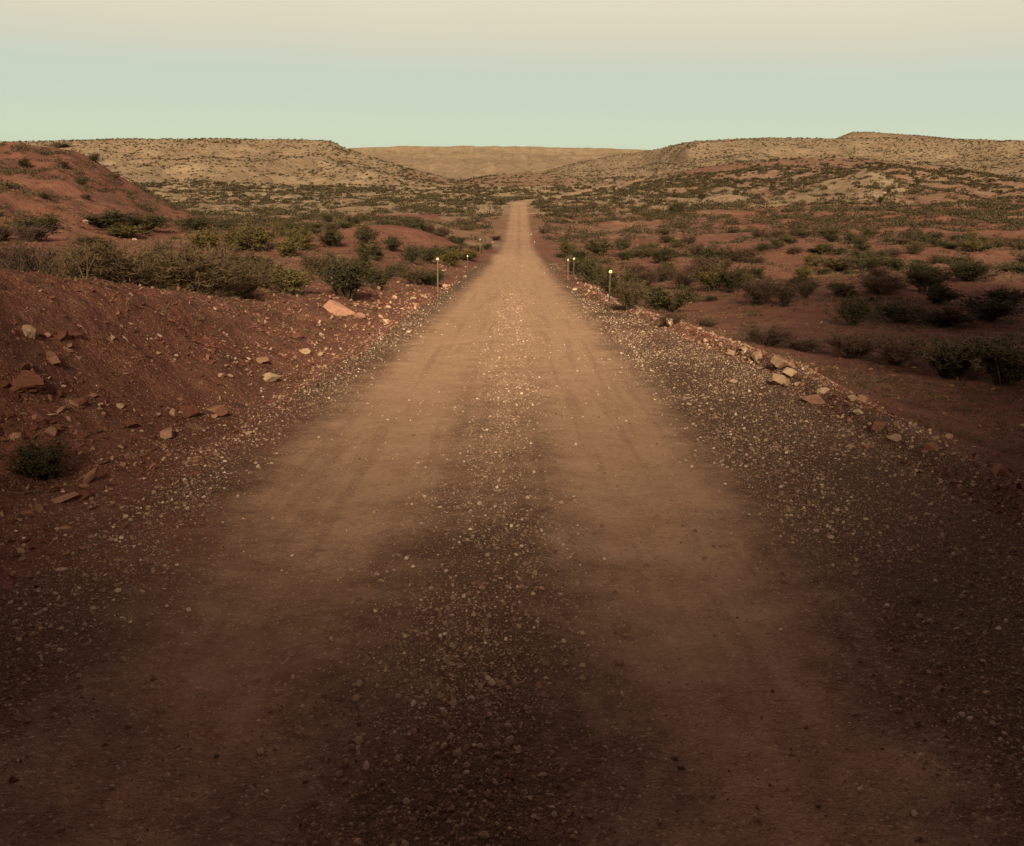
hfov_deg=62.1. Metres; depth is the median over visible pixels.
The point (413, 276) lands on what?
shrub
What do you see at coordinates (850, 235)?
shrub
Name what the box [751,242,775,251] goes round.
shrub
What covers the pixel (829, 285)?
shrub
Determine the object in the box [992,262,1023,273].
shrub
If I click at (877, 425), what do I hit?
rock
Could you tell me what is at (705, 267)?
shrub
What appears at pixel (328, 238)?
shrub
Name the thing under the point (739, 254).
shrub
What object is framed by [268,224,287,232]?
shrub
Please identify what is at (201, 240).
shrub
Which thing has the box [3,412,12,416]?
rock
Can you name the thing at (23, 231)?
shrub
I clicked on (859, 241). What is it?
shrub
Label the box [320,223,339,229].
shrub
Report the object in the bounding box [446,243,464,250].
shrub
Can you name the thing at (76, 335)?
rock
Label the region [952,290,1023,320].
shrub
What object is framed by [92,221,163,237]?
shrub
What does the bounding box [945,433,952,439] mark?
rock
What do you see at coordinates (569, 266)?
shrub
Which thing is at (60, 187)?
hill
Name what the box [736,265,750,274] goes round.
shrub
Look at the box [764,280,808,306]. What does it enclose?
shrub
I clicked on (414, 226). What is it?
shrub
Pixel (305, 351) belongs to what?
rock
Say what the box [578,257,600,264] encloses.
shrub
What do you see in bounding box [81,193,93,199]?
shrub
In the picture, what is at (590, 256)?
shrub
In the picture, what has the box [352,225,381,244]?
shrub
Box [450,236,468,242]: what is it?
shrub
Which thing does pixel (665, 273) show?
shrub
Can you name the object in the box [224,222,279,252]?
shrub
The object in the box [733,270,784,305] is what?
shrub
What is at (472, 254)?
shrub
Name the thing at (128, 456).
rock
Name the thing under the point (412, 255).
shrub
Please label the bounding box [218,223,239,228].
shrub
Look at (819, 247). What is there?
shrub
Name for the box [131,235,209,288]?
shrub
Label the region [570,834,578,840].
rock
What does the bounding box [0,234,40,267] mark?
shrub
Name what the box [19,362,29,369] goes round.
rock
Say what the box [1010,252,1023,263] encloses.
shrub
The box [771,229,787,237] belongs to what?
shrub
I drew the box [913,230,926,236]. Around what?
shrub
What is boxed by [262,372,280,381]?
rock
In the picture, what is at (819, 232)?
shrub
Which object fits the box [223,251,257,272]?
shrub
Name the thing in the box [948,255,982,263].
shrub
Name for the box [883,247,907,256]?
shrub
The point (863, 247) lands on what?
shrub
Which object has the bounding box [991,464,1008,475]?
rock
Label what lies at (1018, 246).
shrub
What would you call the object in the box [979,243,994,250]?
shrub
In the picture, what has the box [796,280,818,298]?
shrub
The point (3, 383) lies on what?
rock
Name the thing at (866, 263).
shrub
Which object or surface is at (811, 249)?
shrub
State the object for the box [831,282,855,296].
shrub
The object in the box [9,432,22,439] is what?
rock
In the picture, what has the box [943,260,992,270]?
shrub
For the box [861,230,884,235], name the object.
shrub
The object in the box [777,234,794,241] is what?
shrub
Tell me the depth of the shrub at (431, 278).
34.68 m
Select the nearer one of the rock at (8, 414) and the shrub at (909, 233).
the rock at (8, 414)
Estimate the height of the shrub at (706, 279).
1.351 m
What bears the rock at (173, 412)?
on the ground
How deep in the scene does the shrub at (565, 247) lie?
81.34 m
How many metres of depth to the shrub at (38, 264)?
17.16 m
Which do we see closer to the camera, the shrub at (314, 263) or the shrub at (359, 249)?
the shrub at (314, 263)
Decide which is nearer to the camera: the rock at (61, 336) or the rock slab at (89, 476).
the rock slab at (89, 476)
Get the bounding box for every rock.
[0,380,8,386]
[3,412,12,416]
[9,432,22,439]
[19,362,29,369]
[21,510,36,515]
[29,425,37,431]
[44,426,55,435]
[46,351,55,359]
[48,356,60,365]
[54,390,63,397]
[54,423,63,426]
[55,426,63,431]
[56,331,68,340]
[71,332,83,338]
[72,398,84,405]
[74,489,91,500]
[116,403,124,408]
[121,420,138,427]
[124,453,131,458]
[169,408,178,417]
[205,405,227,415]
[256,357,268,363]
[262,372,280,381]
[293,332,304,338]
[299,348,310,353]
[354,312,365,318]
[507,770,514,779]
[530,813,539,819]
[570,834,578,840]
[666,318,672,326]
[726,349,735,355]
[751,351,761,360]
[770,355,788,368]
[772,373,786,384]
[782,367,797,376]
[788,362,794,367]
[800,394,824,403]
[817,387,829,395]
[848,395,857,400]
[853,409,862,414]
[858,394,868,401]
[861,444,869,449]
[871,421,886,430]
[888,433,901,441]
[923,442,938,450]
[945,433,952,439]
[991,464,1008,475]
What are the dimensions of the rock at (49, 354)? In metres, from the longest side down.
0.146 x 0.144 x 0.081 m
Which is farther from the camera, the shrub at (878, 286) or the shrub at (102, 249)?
the shrub at (878, 286)
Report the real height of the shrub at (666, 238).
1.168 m
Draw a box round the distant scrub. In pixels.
[0,131,1023,316]
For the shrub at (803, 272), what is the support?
on the ground
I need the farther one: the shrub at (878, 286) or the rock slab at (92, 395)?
the shrub at (878, 286)
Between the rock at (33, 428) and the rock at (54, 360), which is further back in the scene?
the rock at (54, 360)
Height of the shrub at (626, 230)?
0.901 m
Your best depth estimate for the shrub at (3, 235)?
48.86 m
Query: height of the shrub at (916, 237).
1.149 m
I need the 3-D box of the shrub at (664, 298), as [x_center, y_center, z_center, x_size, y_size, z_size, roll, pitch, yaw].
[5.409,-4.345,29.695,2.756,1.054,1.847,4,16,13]
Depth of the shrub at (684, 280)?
39.36 m
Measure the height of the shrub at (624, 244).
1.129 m
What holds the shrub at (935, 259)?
on the ground
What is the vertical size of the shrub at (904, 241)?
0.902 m
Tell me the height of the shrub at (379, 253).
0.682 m
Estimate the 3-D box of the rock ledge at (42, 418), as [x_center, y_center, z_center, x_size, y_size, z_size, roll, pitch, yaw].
[-4.379,-0.043,7.732,0.534,0.206,0.325,10,20,-8]
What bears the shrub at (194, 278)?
on the ground
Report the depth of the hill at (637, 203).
227.77 m
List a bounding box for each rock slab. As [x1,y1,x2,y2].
[51,491,78,502]
[56,406,64,413]
[63,343,73,348]
[69,399,78,406]
[83,466,97,483]
[87,393,97,397]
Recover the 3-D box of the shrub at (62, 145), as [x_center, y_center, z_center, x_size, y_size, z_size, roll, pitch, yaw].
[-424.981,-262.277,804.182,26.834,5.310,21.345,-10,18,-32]
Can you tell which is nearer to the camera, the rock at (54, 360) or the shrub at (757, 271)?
the rock at (54, 360)
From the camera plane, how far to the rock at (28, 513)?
6.18 m
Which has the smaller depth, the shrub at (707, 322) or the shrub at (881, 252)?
the shrub at (707, 322)
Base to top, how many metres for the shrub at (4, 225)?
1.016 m
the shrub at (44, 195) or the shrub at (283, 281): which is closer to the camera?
the shrub at (283, 281)
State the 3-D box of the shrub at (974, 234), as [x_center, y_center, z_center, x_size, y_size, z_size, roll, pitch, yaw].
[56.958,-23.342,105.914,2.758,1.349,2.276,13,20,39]
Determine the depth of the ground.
12.09 m
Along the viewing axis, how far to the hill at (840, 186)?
236.53 m
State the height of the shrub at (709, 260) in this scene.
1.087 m
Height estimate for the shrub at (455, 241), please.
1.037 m
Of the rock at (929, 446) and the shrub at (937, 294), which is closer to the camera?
the rock at (929, 446)
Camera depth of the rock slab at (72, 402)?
8.21 m
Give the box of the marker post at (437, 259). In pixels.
[436,258,438,291]
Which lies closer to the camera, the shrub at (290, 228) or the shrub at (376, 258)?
the shrub at (376, 258)
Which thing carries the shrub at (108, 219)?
on the hill at (60, 187)
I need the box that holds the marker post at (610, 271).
[608,270,612,310]
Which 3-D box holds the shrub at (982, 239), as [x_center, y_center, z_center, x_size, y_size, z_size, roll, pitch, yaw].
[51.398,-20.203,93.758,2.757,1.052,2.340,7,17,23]
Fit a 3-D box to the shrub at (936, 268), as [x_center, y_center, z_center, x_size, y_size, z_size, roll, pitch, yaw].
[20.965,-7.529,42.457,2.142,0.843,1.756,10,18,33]
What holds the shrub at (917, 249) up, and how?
on the ground
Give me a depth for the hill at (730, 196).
243.30 m
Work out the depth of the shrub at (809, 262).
60.06 m
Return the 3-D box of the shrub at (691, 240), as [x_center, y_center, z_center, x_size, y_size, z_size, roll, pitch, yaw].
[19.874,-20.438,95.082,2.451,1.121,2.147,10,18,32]
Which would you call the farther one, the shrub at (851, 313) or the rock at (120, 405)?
the shrub at (851, 313)
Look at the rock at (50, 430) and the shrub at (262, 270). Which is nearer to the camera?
the rock at (50, 430)
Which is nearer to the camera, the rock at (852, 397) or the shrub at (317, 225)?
the rock at (852, 397)
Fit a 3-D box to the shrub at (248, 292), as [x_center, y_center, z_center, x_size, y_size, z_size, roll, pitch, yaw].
[-6.319,-3.364,19.856,1.475,1.217,1.898,-7,17,-24]
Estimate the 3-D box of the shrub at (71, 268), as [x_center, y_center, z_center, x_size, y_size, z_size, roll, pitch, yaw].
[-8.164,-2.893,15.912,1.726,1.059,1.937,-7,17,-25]
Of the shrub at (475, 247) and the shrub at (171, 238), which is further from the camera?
the shrub at (475, 247)
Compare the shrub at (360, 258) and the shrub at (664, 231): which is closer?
the shrub at (360, 258)
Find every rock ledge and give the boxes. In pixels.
[3,439,33,454]
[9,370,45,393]
[27,406,63,424]
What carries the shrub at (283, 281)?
on the ground
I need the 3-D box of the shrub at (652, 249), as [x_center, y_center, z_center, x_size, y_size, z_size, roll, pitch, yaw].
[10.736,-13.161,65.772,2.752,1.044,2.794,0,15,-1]
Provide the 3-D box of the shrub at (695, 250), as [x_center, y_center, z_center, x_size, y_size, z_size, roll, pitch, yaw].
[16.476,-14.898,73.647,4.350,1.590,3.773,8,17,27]
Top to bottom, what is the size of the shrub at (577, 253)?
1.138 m
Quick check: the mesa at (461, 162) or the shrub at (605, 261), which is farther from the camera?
the mesa at (461, 162)
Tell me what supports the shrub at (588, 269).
on the ground
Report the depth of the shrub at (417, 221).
74.09 m
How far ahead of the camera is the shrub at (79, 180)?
90.19 m
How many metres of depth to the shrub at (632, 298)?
22.48 m
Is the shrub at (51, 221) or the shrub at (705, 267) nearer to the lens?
the shrub at (705, 267)
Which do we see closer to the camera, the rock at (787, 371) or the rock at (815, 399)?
the rock at (815, 399)
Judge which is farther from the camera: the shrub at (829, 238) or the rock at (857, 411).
the shrub at (829, 238)
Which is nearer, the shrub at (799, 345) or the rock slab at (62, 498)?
the rock slab at (62, 498)
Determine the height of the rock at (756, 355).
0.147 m
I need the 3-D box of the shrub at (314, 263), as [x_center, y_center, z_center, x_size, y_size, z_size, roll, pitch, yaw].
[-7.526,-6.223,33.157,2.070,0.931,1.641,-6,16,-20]
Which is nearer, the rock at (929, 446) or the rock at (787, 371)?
the rock at (929, 446)
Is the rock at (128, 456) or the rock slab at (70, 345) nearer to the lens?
the rock at (128, 456)
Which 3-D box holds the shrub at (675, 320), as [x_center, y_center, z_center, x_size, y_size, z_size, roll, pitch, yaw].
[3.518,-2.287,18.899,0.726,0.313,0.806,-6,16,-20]
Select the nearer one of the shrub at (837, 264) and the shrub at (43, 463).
the shrub at (43, 463)
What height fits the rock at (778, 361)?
0.242 m
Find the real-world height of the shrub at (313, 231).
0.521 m
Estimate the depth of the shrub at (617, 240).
94.89 m
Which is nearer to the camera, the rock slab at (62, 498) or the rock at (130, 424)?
the rock slab at (62, 498)
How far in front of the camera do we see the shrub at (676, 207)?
170.42 m
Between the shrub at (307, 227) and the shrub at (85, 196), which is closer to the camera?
the shrub at (307, 227)
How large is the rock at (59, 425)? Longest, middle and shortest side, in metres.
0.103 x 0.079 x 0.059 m
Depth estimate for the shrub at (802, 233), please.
103.00 m
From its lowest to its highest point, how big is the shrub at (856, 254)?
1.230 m
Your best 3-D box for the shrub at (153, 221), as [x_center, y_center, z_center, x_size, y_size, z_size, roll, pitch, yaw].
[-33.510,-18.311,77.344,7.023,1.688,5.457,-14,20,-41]
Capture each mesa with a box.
[0,138,499,195]
[347,146,650,178]
[542,137,1023,181]
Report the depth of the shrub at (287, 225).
98.70 m
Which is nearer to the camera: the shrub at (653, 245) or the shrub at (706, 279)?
the shrub at (706, 279)
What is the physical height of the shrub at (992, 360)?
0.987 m
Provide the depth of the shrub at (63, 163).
94.98 m
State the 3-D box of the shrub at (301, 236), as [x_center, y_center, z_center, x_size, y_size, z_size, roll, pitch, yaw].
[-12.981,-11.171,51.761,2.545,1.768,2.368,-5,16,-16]
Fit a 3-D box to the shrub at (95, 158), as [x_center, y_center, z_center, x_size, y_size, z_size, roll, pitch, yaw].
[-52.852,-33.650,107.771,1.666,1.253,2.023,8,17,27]
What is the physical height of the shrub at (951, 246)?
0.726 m
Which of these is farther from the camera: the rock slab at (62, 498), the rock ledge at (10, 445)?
the rock ledge at (10, 445)
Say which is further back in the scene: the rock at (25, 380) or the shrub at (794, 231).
the shrub at (794, 231)
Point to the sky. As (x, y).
(615, 74)
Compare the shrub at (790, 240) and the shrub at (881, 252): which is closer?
the shrub at (881, 252)
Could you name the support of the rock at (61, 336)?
on the ground
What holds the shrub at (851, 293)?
on the ground
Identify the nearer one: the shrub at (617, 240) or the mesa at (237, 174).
the shrub at (617, 240)
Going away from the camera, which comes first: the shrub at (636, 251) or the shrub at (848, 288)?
the shrub at (848, 288)
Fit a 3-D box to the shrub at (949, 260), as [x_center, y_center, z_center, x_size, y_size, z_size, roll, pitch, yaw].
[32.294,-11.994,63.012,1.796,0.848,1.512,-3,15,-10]
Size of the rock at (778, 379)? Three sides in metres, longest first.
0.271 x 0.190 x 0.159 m
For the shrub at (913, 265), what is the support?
on the ground
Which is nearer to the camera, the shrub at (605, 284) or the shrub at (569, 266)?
the shrub at (605, 284)
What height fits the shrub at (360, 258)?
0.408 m
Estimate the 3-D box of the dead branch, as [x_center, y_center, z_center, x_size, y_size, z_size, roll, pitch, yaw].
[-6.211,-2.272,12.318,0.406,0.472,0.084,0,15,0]
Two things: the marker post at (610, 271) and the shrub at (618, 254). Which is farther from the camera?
the shrub at (618, 254)
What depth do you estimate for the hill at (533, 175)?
506.93 m
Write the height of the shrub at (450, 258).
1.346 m
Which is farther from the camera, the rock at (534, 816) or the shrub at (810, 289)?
the shrub at (810, 289)
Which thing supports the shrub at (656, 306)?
on the ground
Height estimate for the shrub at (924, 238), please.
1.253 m
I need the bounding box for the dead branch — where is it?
[66,249,95,279]
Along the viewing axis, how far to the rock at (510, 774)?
3.18 m
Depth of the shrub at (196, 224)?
88.50 m
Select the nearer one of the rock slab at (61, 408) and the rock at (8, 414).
the rock at (8, 414)
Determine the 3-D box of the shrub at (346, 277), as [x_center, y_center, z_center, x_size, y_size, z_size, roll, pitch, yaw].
[-4.610,-4.176,23.890,2.018,1.432,2.536,3,15,10]
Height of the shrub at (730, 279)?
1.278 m
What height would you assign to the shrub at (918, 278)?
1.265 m
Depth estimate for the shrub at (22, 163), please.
91.70 m
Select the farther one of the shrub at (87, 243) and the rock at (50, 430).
the shrub at (87, 243)
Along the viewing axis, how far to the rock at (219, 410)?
9.79 m
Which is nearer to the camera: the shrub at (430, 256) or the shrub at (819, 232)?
the shrub at (430, 256)
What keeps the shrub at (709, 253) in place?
on the ground
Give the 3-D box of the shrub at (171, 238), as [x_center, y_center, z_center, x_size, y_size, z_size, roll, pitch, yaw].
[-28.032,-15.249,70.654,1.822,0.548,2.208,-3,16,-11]
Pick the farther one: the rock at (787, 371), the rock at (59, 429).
the rock at (787, 371)
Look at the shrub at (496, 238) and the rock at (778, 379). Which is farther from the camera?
the shrub at (496, 238)
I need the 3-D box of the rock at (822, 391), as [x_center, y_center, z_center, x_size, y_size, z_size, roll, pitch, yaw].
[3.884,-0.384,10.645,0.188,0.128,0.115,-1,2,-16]
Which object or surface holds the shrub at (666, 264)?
on the ground
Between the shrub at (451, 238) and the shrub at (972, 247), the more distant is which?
the shrub at (451, 238)
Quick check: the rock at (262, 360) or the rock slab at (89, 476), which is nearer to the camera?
the rock slab at (89, 476)
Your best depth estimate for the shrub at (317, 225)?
105.48 m
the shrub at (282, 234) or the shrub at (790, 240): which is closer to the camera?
the shrub at (282, 234)
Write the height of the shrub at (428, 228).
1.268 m
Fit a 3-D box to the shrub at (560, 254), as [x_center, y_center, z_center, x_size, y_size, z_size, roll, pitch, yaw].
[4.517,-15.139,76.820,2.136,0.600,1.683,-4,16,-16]
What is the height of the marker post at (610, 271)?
1.271 m
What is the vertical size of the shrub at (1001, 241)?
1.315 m
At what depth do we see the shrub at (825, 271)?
55.34 m
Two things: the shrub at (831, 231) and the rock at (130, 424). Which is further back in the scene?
the shrub at (831, 231)
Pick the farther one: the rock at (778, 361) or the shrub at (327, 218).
the shrub at (327, 218)
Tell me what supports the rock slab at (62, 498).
on the ground
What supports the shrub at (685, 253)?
on the ground
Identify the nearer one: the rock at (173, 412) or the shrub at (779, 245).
the rock at (173, 412)
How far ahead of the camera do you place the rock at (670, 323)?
18.84 m
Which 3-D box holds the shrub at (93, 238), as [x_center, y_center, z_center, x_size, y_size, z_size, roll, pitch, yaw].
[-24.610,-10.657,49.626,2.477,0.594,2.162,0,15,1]
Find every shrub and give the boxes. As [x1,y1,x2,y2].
[0,224,13,239]
[0,224,14,238]
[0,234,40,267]
[0,237,66,277]
[0,430,75,480]
[3,211,74,237]
[7,222,55,241]
[17,156,30,166]
[33,235,143,276]
[36,193,53,198]
[46,244,121,280]
[47,142,74,147]
[55,160,71,168]
[55,235,183,289]
[60,240,134,263]
[67,235,114,243]
[73,176,89,186]
[78,208,143,227]
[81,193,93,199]
[87,153,102,161]
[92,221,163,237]
[119,212,184,230]
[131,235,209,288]
[131,246,174,262]
[132,238,262,295]
[149,239,179,252]
[168,236,185,239]
[171,215,229,230]
[173,238,251,281]
[181,226,229,250]
[214,253,275,299]
[216,226,249,250]
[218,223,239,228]
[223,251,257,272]
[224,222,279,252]
[228,252,285,270]
[237,257,292,288]
[256,264,319,296]
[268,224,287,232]
[269,239,304,257]
[275,229,292,237]
[279,225,320,251]
[280,226,299,231]
[286,222,296,228]
[295,250,342,274]
[297,223,315,234]
[301,246,379,299]
[306,228,322,233]
[310,223,323,228]
[313,228,344,246]
[318,214,335,221]
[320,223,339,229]
[335,220,356,228]
[345,216,362,224]
[351,241,388,256]
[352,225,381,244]
[358,256,371,261]
[361,262,399,288]
[369,248,389,256]
[371,255,387,260]
[376,219,391,224]
[380,235,403,250]
[383,261,416,277]
[396,265,430,283]
[398,242,427,264]
[403,220,420,227]
[403,222,430,229]
[417,243,441,263]
[420,222,437,232]
[421,267,449,285]
[430,245,451,255]
[433,226,451,236]
[436,246,467,265]
[446,235,460,240]
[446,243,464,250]
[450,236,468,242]
[451,238,464,245]
[458,248,483,260]
[463,246,484,251]
[481,242,494,249]
[490,235,502,239]
[551,252,569,257]
[557,238,582,255]
[561,257,595,274]
[567,248,590,258]
[572,256,605,285]
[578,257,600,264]
[579,239,620,255]
[586,255,601,261]
[588,263,643,297]
[600,258,613,263]
[609,251,633,258]
[609,277,651,310]
[612,236,628,242]
[612,239,633,250]
[615,252,634,259]
[621,228,636,231]
[626,247,654,258]
[629,266,664,285]
[630,263,655,272]
[640,247,663,257]
[641,284,707,313]
[645,242,660,248]
[645,301,665,310]
[646,245,679,263]
[652,263,683,281]
[653,313,686,323]
[654,234,675,242]
[657,227,672,234]
[661,261,678,269]
[662,264,699,288]
[663,240,694,248]
[667,199,686,214]
[668,238,683,242]
[674,250,694,256]
[677,258,733,281]
[679,242,725,256]
[680,235,697,243]
[682,262,724,291]
[686,255,726,267]
[688,318,719,326]
[696,247,735,259]
[697,192,706,200]
[703,295,720,300]
[715,256,736,267]
[716,264,747,292]
[717,244,767,262]
[729,228,740,232]
[731,318,801,346]
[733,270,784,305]
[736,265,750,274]
[737,256,767,264]
[748,228,769,237]
[748,264,766,275]
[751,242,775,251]
[753,274,768,278]
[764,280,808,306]
[768,238,788,248]
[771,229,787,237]
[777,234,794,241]
[779,273,817,285]
[779,332,833,352]
[782,237,796,243]
[785,243,807,254]
[786,276,827,288]
[790,228,801,235]
[791,265,818,277]
[794,229,811,237]
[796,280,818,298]
[801,252,827,266]
[805,247,815,252]
[810,249,869,270]
[812,230,825,235]
[814,243,836,254]
[817,267,833,274]
[818,233,844,241]
[819,327,883,358]
[823,228,840,236]
[823,281,849,287]
[823,290,885,325]
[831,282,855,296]
[831,290,863,297]
[832,247,850,254]
[839,269,859,274]
[842,252,884,273]
[843,231,863,242]
[845,250,881,266]
[850,236,866,246]
[851,272,927,294]
[854,244,875,250]
[860,266,896,276]
[860,331,933,365]
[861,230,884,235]
[863,271,907,288]
[865,248,890,259]
[865,298,933,322]
[867,295,881,301]
[872,254,921,271]
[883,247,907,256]
[890,264,956,291]
[892,238,914,244]
[896,331,985,378]
[898,230,917,236]
[901,234,920,241]
[901,241,929,254]
[902,260,936,270]
[905,305,985,326]
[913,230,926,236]
[914,235,932,243]
[914,283,965,303]
[920,265,954,277]
[922,253,949,263]
[926,232,948,239]
[926,237,945,246]
[937,255,957,263]
[941,259,1002,281]
[943,242,960,248]
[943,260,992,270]
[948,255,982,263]
[949,233,964,240]
[949,236,984,251]
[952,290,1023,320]
[956,332,1023,386]
[961,230,978,238]
[969,235,989,241]
[974,284,1023,308]
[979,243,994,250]
[990,237,1008,247]
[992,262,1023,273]
[995,261,1023,271]
[1003,236,1021,246]
[1005,241,1023,249]
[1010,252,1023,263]
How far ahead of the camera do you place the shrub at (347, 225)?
96.68 m
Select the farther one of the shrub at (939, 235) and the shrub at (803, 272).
the shrub at (939, 235)
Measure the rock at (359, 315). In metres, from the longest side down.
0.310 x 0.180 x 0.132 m
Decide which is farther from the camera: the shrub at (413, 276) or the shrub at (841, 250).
the shrub at (841, 250)
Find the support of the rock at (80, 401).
on the ground
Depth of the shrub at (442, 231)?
94.19 m
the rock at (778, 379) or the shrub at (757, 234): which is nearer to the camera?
the rock at (778, 379)
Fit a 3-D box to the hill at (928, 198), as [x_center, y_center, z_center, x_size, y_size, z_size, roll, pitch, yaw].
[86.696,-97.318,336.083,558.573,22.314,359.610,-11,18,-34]
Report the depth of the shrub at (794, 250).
74.30 m
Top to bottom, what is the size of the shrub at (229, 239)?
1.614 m
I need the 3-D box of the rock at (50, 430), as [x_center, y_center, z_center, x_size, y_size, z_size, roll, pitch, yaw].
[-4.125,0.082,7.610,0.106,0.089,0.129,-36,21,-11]
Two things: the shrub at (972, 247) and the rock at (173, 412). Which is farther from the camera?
the shrub at (972, 247)
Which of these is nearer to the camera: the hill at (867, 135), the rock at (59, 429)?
the rock at (59, 429)
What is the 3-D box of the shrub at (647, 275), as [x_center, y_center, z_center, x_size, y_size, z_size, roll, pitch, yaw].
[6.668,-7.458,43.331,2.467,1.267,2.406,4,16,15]
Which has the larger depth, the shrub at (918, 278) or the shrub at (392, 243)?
the shrub at (392, 243)
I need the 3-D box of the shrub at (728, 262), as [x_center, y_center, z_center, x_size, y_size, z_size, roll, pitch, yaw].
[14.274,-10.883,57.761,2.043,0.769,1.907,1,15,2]
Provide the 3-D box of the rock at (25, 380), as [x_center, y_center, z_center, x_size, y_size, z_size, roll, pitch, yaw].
[-4.526,-0.356,7.836,0.380,0.246,0.331,11,18,34]
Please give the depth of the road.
4.47 m
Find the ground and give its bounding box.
[0,178,1023,605]
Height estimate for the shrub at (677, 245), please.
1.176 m
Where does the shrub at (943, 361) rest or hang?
on the ground
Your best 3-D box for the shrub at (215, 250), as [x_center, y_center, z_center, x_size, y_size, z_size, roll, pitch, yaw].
[-8.781,-4.604,24.376,2.662,1.329,2.364,-13,20,-41]
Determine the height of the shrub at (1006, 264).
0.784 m
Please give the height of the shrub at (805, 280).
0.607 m
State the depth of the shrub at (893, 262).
51.00 m
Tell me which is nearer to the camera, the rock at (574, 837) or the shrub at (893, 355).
the rock at (574, 837)
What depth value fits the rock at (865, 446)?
8.17 m
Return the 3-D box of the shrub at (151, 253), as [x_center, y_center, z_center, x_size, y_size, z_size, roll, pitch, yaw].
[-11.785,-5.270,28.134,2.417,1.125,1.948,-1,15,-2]
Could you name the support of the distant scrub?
on the ground
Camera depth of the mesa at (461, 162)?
3096.36 m
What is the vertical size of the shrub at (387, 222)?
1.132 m
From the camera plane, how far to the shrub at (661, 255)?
58.61 m
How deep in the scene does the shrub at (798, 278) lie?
40.05 m
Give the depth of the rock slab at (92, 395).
8.64 m
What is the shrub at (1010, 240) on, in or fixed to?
on the ground
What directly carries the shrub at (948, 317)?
on the ground
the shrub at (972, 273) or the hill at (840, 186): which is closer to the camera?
the shrub at (972, 273)
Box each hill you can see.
[0,142,1023,252]
[228,158,1023,218]
[240,170,913,208]
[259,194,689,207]
[341,172,1008,186]
[347,181,760,204]
[838,132,967,139]
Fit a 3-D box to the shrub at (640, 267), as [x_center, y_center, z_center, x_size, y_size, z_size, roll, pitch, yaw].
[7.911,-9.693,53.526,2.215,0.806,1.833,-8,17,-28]
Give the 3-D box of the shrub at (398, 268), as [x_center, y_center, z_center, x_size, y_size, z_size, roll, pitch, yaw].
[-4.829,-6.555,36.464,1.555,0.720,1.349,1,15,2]
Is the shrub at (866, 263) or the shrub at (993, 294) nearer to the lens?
the shrub at (993, 294)
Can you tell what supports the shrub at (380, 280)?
on the ground
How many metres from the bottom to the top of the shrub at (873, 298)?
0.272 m
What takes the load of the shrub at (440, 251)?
on the ground
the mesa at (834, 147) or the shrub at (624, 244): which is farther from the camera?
the mesa at (834, 147)
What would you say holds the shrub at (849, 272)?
on the ground
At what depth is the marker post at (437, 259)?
31.60 m
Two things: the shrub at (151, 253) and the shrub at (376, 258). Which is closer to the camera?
the shrub at (151, 253)
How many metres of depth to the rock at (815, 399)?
10.33 m
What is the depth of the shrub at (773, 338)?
20.62 m
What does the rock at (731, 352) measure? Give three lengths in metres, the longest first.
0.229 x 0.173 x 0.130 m
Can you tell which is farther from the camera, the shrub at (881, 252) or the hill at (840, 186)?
the hill at (840, 186)
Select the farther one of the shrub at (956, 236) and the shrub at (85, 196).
the shrub at (956, 236)
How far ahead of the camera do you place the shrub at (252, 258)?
30.94 m
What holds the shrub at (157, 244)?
on the ground
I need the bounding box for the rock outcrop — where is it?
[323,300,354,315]
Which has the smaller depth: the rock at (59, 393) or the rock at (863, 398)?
the rock at (59, 393)
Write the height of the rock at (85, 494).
0.070 m
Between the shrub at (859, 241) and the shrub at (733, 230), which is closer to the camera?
the shrub at (859, 241)
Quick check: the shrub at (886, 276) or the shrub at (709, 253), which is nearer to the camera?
the shrub at (886, 276)
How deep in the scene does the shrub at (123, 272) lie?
16.28 m
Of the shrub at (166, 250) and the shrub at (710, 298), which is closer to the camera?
the shrub at (166, 250)
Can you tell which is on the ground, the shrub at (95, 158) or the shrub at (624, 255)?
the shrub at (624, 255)
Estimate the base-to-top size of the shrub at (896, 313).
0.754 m
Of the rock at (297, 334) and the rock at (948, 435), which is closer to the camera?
the rock at (948, 435)
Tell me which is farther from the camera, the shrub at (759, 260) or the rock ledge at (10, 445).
the shrub at (759, 260)
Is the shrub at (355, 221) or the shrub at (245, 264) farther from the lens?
the shrub at (355, 221)
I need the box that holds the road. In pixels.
[0,185,1023,845]
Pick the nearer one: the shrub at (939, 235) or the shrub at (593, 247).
the shrub at (593, 247)
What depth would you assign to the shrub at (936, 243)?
80.74 m
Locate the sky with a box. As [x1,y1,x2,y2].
[0,0,1023,149]
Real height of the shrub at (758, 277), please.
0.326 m
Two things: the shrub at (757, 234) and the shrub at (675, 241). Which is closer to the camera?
the shrub at (675, 241)

